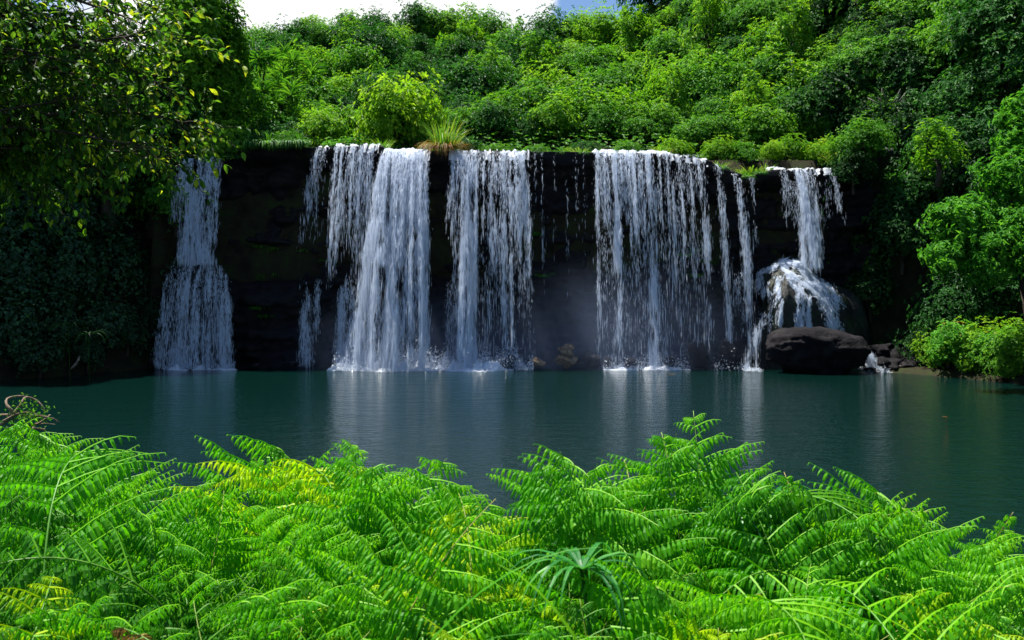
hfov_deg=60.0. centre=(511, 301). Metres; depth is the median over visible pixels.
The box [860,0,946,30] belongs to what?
bank shrub
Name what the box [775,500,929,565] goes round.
fern
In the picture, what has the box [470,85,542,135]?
hill shrub
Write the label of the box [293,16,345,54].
hill shrub
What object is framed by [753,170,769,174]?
hanging creeper
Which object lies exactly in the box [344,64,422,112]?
hill shrub
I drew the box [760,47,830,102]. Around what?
hill shrub
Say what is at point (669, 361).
rock
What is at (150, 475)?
fern
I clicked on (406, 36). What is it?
hill shrub
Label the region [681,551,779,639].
fern
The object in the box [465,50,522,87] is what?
hill shrub
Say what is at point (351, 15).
hill shrub
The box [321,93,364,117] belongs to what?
hill shrub
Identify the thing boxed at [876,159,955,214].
bank shrub
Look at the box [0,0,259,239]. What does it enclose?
overhanging tree
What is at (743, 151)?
rim bush
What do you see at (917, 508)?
fern
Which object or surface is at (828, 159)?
grass tuft
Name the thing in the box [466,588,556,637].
fern
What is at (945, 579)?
fern
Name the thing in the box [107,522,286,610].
fern
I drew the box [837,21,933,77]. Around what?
bank shrub
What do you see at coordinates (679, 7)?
hill shrub
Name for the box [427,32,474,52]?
hill shrub
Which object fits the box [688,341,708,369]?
rock
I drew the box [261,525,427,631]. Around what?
fern
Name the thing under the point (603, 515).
fern
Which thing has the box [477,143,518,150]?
rim bush
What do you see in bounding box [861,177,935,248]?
bank shrub
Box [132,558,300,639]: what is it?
fern
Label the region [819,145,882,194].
rim bush
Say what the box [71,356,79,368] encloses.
root stump
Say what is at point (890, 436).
pool water
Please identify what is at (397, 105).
shrub
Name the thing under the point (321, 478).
fern
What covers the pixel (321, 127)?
shrub
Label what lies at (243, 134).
shrub
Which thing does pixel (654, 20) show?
hill tree
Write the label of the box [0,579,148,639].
fern
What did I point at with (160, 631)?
fern
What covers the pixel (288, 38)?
hill shrub
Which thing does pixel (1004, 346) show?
shore bush
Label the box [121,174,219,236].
shrub
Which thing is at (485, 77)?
hill shrub
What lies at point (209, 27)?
tree
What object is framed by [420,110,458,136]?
hill shrub
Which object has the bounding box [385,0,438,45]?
emergent tree
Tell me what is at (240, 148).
hanging creeper
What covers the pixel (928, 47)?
bank shrub
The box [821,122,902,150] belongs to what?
bank shrub
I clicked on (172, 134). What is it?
tree
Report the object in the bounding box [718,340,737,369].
rock
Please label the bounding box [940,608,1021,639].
fern
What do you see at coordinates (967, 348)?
shore bush
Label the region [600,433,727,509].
fern
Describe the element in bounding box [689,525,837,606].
fern
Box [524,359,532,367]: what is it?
rock
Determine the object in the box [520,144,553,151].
rim bush
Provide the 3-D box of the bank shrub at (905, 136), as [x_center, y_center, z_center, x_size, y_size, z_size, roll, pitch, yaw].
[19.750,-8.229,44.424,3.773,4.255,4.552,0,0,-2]
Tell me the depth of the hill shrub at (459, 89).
54.47 m
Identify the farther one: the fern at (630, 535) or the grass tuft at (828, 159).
the grass tuft at (828, 159)
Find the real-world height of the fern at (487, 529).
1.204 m
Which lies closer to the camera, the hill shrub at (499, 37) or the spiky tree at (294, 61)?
the spiky tree at (294, 61)
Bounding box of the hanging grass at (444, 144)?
[416,114,472,159]
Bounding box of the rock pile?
[554,343,577,368]
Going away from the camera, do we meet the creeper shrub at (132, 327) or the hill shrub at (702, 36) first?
the creeper shrub at (132, 327)
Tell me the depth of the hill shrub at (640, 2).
76.07 m
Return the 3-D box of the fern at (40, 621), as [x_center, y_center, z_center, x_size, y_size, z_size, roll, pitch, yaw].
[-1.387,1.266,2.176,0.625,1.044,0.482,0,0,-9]
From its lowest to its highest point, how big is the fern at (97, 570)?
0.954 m
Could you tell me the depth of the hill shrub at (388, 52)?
64.27 m
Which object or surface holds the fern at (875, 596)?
on the ground at (240, 220)
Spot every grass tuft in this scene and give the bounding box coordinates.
[371,138,395,147]
[735,165,765,174]
[821,152,839,164]
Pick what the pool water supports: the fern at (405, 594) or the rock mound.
the rock mound
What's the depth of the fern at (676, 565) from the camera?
3.08 m
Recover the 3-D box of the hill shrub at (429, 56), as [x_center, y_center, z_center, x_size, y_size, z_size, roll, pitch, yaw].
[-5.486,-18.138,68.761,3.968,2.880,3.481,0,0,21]
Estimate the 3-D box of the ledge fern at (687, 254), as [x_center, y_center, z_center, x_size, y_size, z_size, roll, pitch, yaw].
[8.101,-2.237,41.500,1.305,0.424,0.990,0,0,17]
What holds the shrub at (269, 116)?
on the cliff
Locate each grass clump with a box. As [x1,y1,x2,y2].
[327,444,427,608]
[431,547,596,639]
[498,564,577,639]
[603,474,718,639]
[777,596,921,639]
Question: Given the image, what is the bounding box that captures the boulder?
[765,326,871,373]
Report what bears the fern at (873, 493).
on the ground at (240, 220)
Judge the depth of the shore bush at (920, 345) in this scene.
36.84 m
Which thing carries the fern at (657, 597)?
on the ground at (240, 220)
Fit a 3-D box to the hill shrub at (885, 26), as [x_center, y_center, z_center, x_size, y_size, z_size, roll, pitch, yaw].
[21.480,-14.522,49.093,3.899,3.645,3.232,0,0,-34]
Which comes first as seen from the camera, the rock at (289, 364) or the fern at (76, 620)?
the fern at (76, 620)
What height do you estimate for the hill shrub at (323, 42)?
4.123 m
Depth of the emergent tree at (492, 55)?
57.53 m
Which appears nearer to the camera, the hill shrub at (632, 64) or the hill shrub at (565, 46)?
the hill shrub at (632, 64)
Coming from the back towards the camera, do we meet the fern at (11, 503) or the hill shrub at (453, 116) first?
the hill shrub at (453, 116)
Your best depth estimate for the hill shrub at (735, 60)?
55.65 m
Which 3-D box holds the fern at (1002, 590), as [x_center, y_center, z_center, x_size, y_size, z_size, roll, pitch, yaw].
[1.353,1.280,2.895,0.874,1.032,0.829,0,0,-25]
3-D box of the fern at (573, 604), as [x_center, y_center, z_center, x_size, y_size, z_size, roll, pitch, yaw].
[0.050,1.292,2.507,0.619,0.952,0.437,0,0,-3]
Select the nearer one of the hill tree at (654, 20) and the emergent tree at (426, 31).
the hill tree at (654, 20)
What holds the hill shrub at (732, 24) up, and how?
on the ground at (240, 220)
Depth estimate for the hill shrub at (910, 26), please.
48.71 m
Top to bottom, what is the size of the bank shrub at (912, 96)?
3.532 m
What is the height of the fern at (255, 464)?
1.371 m
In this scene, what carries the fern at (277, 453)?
on the ground at (240, 220)
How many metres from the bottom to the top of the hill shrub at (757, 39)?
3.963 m
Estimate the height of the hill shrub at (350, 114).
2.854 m
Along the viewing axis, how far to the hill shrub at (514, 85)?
56.98 m
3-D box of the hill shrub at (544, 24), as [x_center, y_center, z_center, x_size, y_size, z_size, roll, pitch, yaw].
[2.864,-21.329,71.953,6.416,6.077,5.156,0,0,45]
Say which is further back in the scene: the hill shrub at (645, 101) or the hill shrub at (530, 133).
the hill shrub at (645, 101)
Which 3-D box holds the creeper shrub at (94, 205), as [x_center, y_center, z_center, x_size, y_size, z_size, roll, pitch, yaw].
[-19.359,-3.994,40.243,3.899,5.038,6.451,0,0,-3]
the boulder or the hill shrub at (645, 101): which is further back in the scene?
the hill shrub at (645, 101)
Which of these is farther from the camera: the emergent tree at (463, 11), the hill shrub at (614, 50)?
the emergent tree at (463, 11)
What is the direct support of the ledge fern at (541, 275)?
attached to the cliff
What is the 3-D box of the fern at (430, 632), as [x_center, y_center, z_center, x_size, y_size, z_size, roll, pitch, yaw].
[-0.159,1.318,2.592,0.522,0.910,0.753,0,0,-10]
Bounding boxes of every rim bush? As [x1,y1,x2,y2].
[218,139,238,156]
[245,128,274,141]
[271,129,300,140]
[456,134,485,150]
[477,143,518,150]
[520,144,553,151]
[566,137,602,151]
[611,137,647,152]
[652,136,697,156]
[697,132,737,159]
[716,140,764,162]
[768,130,812,159]
[795,136,828,164]
[817,133,866,162]
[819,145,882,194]
[820,109,904,159]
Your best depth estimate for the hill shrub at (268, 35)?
66.94 m
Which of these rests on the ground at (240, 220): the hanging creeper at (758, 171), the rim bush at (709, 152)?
the rim bush at (709, 152)
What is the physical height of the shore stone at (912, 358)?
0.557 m
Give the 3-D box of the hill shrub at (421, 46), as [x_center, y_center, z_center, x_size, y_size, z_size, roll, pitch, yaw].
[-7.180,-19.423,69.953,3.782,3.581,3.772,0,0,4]
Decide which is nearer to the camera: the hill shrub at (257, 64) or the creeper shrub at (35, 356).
the creeper shrub at (35, 356)
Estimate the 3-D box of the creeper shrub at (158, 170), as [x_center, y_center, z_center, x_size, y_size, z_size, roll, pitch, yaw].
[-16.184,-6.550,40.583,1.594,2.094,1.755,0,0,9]
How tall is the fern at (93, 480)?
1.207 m
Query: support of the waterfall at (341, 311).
attached to the cliff
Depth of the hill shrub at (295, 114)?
47.48 m
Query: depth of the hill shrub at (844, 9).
54.32 m
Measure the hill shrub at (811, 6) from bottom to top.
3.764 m
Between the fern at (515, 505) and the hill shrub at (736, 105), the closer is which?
the fern at (515, 505)
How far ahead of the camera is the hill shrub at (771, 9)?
56.92 m
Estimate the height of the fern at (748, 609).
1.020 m
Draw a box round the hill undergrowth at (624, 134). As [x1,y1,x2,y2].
[90,0,1023,305]
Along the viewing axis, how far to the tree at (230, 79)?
44.27 m
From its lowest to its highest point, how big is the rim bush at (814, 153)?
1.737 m
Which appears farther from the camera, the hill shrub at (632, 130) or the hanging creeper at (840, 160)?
the hill shrub at (632, 130)
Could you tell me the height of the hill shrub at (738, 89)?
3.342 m
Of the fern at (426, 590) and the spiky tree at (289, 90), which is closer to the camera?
the fern at (426, 590)
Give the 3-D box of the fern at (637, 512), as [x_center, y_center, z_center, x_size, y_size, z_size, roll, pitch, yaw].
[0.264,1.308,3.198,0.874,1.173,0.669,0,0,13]
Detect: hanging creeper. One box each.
[213,152,241,159]
[221,132,261,150]
[226,145,251,152]
[247,140,269,150]
[248,130,286,149]
[264,136,292,149]
[267,135,304,148]
[281,132,316,148]
[741,171,755,179]
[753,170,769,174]
[830,148,869,162]
[866,149,889,155]
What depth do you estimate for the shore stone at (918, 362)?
37.08 m
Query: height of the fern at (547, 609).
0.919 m
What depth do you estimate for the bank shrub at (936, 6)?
44.98 m
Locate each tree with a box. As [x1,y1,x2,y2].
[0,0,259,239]
[3,47,82,228]
[71,16,165,235]
[92,41,206,238]
[145,0,232,130]
[195,0,264,128]
[241,40,291,97]
[245,74,307,122]
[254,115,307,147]
[261,38,327,85]
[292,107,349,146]
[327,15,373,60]
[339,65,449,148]
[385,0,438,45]
[412,21,439,43]
[456,1,479,33]
[456,17,488,52]
[463,40,503,86]
[502,16,526,35]
[514,30,559,80]
[618,1,657,59]
[634,3,650,26]
[643,62,688,114]
[648,19,661,42]
[677,0,735,54]
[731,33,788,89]
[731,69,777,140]
[765,0,816,67]
[822,0,880,28]
[904,118,970,187]
[914,85,1023,312]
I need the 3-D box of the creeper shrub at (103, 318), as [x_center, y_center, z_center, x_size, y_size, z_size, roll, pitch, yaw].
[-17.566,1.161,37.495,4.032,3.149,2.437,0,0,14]
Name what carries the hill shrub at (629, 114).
on the ground at (240, 220)
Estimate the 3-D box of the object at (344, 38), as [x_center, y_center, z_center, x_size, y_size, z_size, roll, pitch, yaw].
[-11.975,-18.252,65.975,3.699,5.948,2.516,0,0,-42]
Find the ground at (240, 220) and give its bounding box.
[0,0,1023,616]
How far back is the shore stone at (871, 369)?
37.34 m
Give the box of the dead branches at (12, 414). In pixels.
[0,393,59,440]
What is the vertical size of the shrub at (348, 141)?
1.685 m
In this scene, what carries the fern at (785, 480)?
on the ground at (240, 220)
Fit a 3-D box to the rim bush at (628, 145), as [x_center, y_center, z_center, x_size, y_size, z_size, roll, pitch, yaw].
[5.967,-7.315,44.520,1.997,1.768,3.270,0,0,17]
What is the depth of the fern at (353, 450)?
3.45 m
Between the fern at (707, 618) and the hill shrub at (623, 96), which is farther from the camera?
the hill shrub at (623, 96)
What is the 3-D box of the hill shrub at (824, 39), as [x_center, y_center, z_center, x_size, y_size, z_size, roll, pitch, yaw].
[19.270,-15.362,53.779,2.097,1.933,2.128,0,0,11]
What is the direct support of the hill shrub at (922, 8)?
on the ground at (240, 220)
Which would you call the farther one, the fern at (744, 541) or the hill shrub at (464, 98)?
the hill shrub at (464, 98)
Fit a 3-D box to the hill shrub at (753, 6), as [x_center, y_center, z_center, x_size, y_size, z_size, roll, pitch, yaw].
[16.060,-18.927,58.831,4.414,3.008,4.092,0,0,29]
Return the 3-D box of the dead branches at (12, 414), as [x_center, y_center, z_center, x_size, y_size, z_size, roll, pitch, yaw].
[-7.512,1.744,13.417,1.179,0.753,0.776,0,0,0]
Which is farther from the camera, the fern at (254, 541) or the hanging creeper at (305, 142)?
the hanging creeper at (305, 142)
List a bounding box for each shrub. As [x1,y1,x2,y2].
[0,173,101,256]
[0,195,56,313]
[0,266,59,363]
[6,329,77,377]
[26,169,138,244]
[33,281,85,358]
[35,203,109,312]
[70,325,108,373]
[72,293,131,350]
[79,211,154,304]
[97,182,150,229]
[112,303,148,356]
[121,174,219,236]
[134,256,150,292]
[139,291,161,327]
[150,135,174,178]
[176,116,249,161]
[201,84,296,133]
[225,125,259,141]
[227,23,274,45]
[243,22,296,45]
[247,38,279,76]
[250,27,319,66]
[261,96,368,139]
[263,68,356,115]
[264,13,315,46]
[276,41,328,63]
[278,39,348,85]
[291,12,328,32]
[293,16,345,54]
[316,20,356,51]
[321,30,391,84]
[321,68,376,101]
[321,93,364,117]
[321,134,376,146]
[324,6,369,27]
[328,11,416,73]
[335,104,388,141]
[338,15,404,64]
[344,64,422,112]
[348,4,395,30]
[353,114,431,148]
[367,73,428,111]
[379,22,414,59]
[383,0,469,39]
[384,24,416,44]
[386,48,443,91]
[394,52,427,69]
[402,33,437,58]
[416,83,450,109]
[419,47,458,68]
[419,54,501,106]
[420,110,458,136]
[423,27,496,75]
[424,57,468,81]
[427,2,479,42]
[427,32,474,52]
[434,88,492,114]
[438,50,519,104]
[443,102,495,139]
[459,4,512,43]
[461,94,529,144]
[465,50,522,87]
[469,73,594,131]
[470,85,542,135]
[472,25,528,52]
[487,43,518,70]
[488,20,564,74]
[502,71,535,100]
[504,57,561,83]
[507,109,557,147]
[514,57,596,108]
[515,0,583,58]
[519,86,580,145]
[528,61,653,107]
[542,13,597,53]
[545,77,659,132]
[546,51,573,78]
[547,36,586,69]
[555,40,637,86]
[563,99,633,140]
[566,6,602,39]
[574,0,640,49]
[577,10,602,20]
[593,45,631,67]
[598,35,619,46]
[604,102,646,134]
[610,20,666,58]
[610,116,674,144]
[612,46,659,90]
[613,0,670,14]
[617,35,650,67]
[617,86,649,109]
[625,93,692,141]
[629,50,712,90]
[629,68,707,109]
[635,26,700,65]
[639,101,696,120]
[644,48,754,109]
[649,2,686,33]
[658,0,700,20]
[660,114,731,149]
[664,31,682,40]
[673,36,698,52]
[676,12,705,42]
[678,0,745,22]
[681,44,699,58]
[682,90,736,121]
[687,42,714,64]
[692,106,751,146]
[699,21,722,48]
[703,37,760,70]
[706,33,733,54]
[709,0,760,44]
[713,34,760,59]
[715,77,787,121]
[727,63,783,98]
[729,42,819,89]
[734,0,781,26]
[734,96,798,147]
[738,18,805,56]
[742,12,801,53]
[752,0,797,28]
[759,138,786,159]
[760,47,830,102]
[767,80,817,134]
[773,85,840,143]
[783,53,867,126]
[784,0,826,17]
[784,0,838,17]
[784,59,831,90]
[791,39,819,59]
[797,4,828,42]
[797,35,839,68]
[797,111,844,140]
[799,68,858,108]
[809,0,850,28]
[810,38,898,92]
[812,33,840,49]
[819,41,886,66]
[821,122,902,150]
[822,22,848,45]
[824,8,865,31]
[828,89,885,137]
[831,16,883,52]
[832,0,871,20]
[832,76,901,118]
[833,36,860,59]
[834,34,893,103]
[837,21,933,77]
[840,0,885,38]
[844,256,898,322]
[845,99,928,139]
[846,0,898,31]
[848,231,883,262]
[854,78,902,110]
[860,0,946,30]
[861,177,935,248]
[866,96,934,163]
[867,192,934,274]
[870,4,921,44]
[870,32,946,93]
[870,44,949,90]
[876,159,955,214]
[879,134,907,192]
[882,66,948,119]
[884,9,930,33]
[888,123,993,204]
[891,0,934,20]
[895,103,989,170]
[907,13,996,73]
[912,55,1018,120]
[918,0,1006,30]
[923,255,970,305]
[931,129,998,202]
[932,0,1023,74]
[937,82,1014,164]
[939,273,1021,312]
[963,147,1013,214]
[967,13,1023,102]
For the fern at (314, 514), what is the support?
on the ground at (240, 220)
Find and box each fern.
[0,417,148,548]
[0,422,106,530]
[0,436,176,639]
[0,453,202,621]
[0,487,90,622]
[0,491,155,630]
[0,518,218,639]
[0,555,165,639]
[0,574,104,639]
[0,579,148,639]
[0,593,22,639]
[0,606,70,639]
[1,436,189,561]
[6,468,292,639]
[9,517,79,621]
[15,596,179,639]
[23,470,156,634]
[25,624,198,639]
[71,560,206,639]
[76,520,185,609]
[79,487,278,638]
[97,500,232,638]
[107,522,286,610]
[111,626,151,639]
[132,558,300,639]
[146,434,307,572]
[163,459,378,553]
[166,633,247,639]
[175,487,392,607]
[176,601,269,639]
[184,579,262,639]
[203,568,311,639]
[207,457,491,602]
[208,525,274,558]
[208,579,443,639]
[223,539,332,634]
[229,464,482,633]
[236,592,358,634]
[240,457,340,551]
[240,518,432,633]
[241,482,519,639]
[241,615,369,639]
[247,306,262,309]
[252,314,274,318]
[254,574,429,639]
[255,614,302,639]
[257,557,467,639]
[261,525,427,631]
[263,448,472,554]
[274,594,346,639]
[298,438,436,578]
[309,453,488,569]
[314,563,392,638]
[320,488,583,639]
[322,560,386,609]
[339,505,544,602]
[348,561,506,639]
[349,584,531,639]
[385,577,476,604]
[404,598,452,639]
[421,616,473,639]
[459,484,609,599]
[466,465,730,638]
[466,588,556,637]
[467,444,693,639]
[474,464,689,619]
[475,508,674,619]
[479,455,725,639]
[481,564,701,639]
[486,549,707,639]
[489,565,639,633]
[505,580,597,639]
[509,543,695,637]
[509,598,597,639]
[511,621,562,639]
[518,626,625,639]
[522,549,616,639]
[523,231,541,235]
[534,273,554,277]
[553,432,777,636]
[555,601,657,639]
[575,633,593,639]
[577,579,876,639]
[583,518,697,554]
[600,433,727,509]
[624,429,804,548]
[633,411,864,619]
[644,580,741,639]
[652,483,899,561]
[663,591,765,639]
[671,471,833,584]
[672,470,936,639]
[674,251,695,256]
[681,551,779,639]
[684,269,703,276]
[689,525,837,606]
[695,560,947,633]
[697,536,857,627]
[699,628,731,639]
[720,533,828,621]
[750,472,863,620]
[756,632,783,639]
[774,564,856,639]
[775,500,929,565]
[784,552,981,632]
[787,567,1003,639]
[796,462,967,585]
[809,499,1023,636]
[828,630,863,639]
[834,504,919,595]
[847,583,904,639]
[851,524,931,595]
[854,492,975,575]
[863,567,1023,639]
[868,606,930,639]
[876,622,948,639]
[882,589,1023,639]
[888,536,1023,639]
[888,629,938,639]
[921,526,1023,613]
[928,513,1023,639]
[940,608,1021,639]
[957,573,1023,639]
[983,579,1023,637]
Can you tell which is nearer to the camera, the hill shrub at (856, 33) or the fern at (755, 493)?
the fern at (755, 493)
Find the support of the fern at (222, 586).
on the ground at (240, 220)
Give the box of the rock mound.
[758,254,872,369]
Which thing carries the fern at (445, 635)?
on the ground at (240, 220)
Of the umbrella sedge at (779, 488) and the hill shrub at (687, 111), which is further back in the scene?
the hill shrub at (687, 111)
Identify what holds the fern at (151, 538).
on the ground at (240, 220)
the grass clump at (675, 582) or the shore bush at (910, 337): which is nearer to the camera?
the grass clump at (675, 582)
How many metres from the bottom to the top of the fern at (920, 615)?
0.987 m
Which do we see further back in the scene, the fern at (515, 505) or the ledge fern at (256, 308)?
the ledge fern at (256, 308)
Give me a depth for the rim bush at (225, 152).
41.38 m
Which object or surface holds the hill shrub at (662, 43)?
on the ground at (240, 220)
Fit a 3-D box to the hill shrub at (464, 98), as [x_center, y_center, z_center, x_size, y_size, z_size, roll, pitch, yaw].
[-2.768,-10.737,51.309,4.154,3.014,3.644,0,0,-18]
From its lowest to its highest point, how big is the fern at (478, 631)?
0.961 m
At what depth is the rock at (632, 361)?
38.75 m
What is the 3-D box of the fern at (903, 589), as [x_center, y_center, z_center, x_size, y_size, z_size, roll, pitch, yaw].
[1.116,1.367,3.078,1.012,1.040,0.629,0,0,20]
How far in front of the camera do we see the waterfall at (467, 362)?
39.28 m
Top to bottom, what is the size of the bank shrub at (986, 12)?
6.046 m
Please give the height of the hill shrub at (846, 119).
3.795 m
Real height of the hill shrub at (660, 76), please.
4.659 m
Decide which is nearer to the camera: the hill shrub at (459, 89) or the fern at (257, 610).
the fern at (257, 610)
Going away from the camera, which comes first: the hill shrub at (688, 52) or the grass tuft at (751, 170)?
the grass tuft at (751, 170)
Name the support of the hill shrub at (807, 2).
on the ground at (240, 220)
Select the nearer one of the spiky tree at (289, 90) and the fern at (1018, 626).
the fern at (1018, 626)
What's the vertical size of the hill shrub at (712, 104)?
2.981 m
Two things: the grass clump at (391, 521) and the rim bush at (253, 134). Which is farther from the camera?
the rim bush at (253, 134)
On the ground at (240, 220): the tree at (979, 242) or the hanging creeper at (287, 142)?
the tree at (979, 242)
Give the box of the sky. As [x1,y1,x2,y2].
[12,0,657,64]
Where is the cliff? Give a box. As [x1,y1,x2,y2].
[95,144,893,367]
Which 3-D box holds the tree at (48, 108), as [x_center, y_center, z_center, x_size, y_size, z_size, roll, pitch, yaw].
[-20.355,-7.356,38.237,3.994,8.731,5.267,0,0,-2]
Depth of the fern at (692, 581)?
2.66 m
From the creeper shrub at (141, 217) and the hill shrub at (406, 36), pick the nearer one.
the creeper shrub at (141, 217)
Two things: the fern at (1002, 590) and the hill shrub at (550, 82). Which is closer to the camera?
the fern at (1002, 590)
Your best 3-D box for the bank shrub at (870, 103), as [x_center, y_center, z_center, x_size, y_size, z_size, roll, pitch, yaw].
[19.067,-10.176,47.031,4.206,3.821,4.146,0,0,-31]
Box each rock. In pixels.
[282,361,299,367]
[500,355,516,368]
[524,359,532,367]
[532,357,545,366]
[581,351,600,368]
[602,356,612,367]
[623,357,636,367]
[664,357,675,366]
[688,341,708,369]
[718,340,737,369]
[738,352,750,368]
[868,343,893,357]
[887,358,903,364]
[889,347,909,359]
[900,360,916,367]
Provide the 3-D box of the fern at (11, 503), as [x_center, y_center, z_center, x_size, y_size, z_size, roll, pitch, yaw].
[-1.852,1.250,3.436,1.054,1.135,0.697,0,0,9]
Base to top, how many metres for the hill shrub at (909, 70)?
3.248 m
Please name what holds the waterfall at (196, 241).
attached to the cliff
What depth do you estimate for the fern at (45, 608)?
2.80 m
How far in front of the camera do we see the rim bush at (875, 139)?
40.52 m
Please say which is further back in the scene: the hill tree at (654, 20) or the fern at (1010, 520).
the hill tree at (654, 20)
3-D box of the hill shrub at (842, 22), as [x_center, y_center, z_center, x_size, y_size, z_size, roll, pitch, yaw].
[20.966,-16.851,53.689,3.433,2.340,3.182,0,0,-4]
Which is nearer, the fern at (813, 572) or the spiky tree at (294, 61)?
the fern at (813, 572)
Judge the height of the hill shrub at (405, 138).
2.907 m
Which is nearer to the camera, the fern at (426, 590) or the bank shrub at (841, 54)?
the fern at (426, 590)
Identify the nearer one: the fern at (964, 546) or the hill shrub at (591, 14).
the fern at (964, 546)
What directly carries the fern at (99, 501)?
on the ground at (240, 220)
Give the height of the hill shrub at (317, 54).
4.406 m
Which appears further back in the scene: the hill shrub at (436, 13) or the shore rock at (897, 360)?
the hill shrub at (436, 13)
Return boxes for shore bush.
[893,320,933,359]
[906,273,1003,338]
[907,328,950,368]
[924,318,987,368]
[928,315,1014,372]
[949,271,1022,323]
[955,351,982,372]
[957,329,1023,370]
[974,311,1023,378]
[984,353,1023,379]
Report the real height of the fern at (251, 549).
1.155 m
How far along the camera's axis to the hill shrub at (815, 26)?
54.56 m
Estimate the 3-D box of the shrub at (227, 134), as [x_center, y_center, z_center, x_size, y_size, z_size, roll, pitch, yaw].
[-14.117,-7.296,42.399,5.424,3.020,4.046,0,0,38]
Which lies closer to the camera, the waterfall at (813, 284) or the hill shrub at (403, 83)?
the waterfall at (813, 284)
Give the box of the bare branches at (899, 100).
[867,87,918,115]
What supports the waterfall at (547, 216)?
attached to the cliff
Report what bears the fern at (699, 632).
on the ground at (240, 220)
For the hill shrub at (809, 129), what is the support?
on the ground at (240, 220)
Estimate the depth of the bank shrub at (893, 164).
43.23 m
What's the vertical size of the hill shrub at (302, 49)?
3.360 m
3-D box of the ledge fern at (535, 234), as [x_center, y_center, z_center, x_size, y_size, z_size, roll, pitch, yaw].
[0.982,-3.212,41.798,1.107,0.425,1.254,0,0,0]
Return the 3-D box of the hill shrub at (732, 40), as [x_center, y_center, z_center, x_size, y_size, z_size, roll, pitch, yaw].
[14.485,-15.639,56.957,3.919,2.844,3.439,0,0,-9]
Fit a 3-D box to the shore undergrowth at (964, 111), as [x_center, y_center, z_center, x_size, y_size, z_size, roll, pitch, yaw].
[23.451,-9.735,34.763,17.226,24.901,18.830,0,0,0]
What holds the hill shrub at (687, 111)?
on the ground at (240, 220)
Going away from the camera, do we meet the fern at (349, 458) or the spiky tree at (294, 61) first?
the fern at (349, 458)
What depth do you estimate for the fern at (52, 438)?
6.82 m
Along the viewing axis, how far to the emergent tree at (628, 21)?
64.40 m
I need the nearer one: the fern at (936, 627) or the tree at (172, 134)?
the fern at (936, 627)
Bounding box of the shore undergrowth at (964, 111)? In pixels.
[825,0,1023,364]
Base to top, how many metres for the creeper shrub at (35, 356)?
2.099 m
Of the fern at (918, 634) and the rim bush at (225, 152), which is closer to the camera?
the fern at (918, 634)
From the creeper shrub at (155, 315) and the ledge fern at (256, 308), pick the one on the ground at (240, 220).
the creeper shrub at (155, 315)
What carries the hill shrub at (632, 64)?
on the ground at (240, 220)
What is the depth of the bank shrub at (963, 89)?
41.17 m
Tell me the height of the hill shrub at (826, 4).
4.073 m
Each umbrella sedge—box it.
[48,320,83,365]
[67,330,112,378]
[496,542,658,639]
[682,496,791,551]
[725,486,825,547]
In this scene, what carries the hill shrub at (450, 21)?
on the ground at (240, 220)
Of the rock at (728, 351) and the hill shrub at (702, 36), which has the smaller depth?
the rock at (728, 351)
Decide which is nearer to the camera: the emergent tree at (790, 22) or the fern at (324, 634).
the fern at (324, 634)
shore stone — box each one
[863,367,880,372]
[874,357,890,369]
[887,361,899,369]
[904,355,918,361]
[916,357,931,365]
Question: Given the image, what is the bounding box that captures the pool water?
[0,366,1023,583]
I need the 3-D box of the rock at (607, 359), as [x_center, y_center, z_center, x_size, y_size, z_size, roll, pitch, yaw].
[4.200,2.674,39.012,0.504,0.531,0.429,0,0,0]
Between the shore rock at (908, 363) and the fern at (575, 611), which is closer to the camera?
the fern at (575, 611)
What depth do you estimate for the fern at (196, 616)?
2.40 m
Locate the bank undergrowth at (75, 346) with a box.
[0,154,188,357]
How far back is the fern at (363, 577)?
2.86 m
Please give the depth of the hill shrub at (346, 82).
53.38 m
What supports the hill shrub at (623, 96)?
on the ground at (240, 220)
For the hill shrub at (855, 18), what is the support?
on the ground at (240, 220)
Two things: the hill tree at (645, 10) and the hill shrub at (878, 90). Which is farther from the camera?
the hill tree at (645, 10)
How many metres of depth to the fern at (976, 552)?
2.84 m
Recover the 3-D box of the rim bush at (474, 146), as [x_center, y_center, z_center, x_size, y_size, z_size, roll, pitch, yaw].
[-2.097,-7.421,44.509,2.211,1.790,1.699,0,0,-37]
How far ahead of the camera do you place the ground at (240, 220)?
41.98 m
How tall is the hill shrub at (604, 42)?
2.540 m
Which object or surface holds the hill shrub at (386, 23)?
on the ground at (240, 220)
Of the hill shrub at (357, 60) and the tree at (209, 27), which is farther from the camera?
the hill shrub at (357, 60)
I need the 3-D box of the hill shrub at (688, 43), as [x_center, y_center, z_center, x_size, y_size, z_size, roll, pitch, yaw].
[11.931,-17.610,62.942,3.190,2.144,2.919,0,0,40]
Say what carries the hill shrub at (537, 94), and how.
on the ground at (240, 220)
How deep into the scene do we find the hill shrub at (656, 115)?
48.66 m
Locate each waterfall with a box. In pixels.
[153,157,236,370]
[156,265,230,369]
[296,143,379,367]
[327,148,447,372]
[441,149,533,371]
[534,154,585,295]
[592,149,758,370]
[741,166,892,372]
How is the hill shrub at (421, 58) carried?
on the ground at (240, 220)
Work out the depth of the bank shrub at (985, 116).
39.68 m
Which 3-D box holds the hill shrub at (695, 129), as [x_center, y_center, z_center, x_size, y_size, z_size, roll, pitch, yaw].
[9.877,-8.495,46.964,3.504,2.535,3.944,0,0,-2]
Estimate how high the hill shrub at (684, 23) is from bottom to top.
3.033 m
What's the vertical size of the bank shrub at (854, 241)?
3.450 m
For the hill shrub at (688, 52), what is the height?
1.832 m
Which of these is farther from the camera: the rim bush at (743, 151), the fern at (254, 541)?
the rim bush at (743, 151)
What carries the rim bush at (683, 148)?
on the ground at (240, 220)
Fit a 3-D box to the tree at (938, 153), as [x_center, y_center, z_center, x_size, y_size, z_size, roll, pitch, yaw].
[16.107,-5.572,33.595,2.705,2.585,2.070,0,0,-23]
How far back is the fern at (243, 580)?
3.23 m

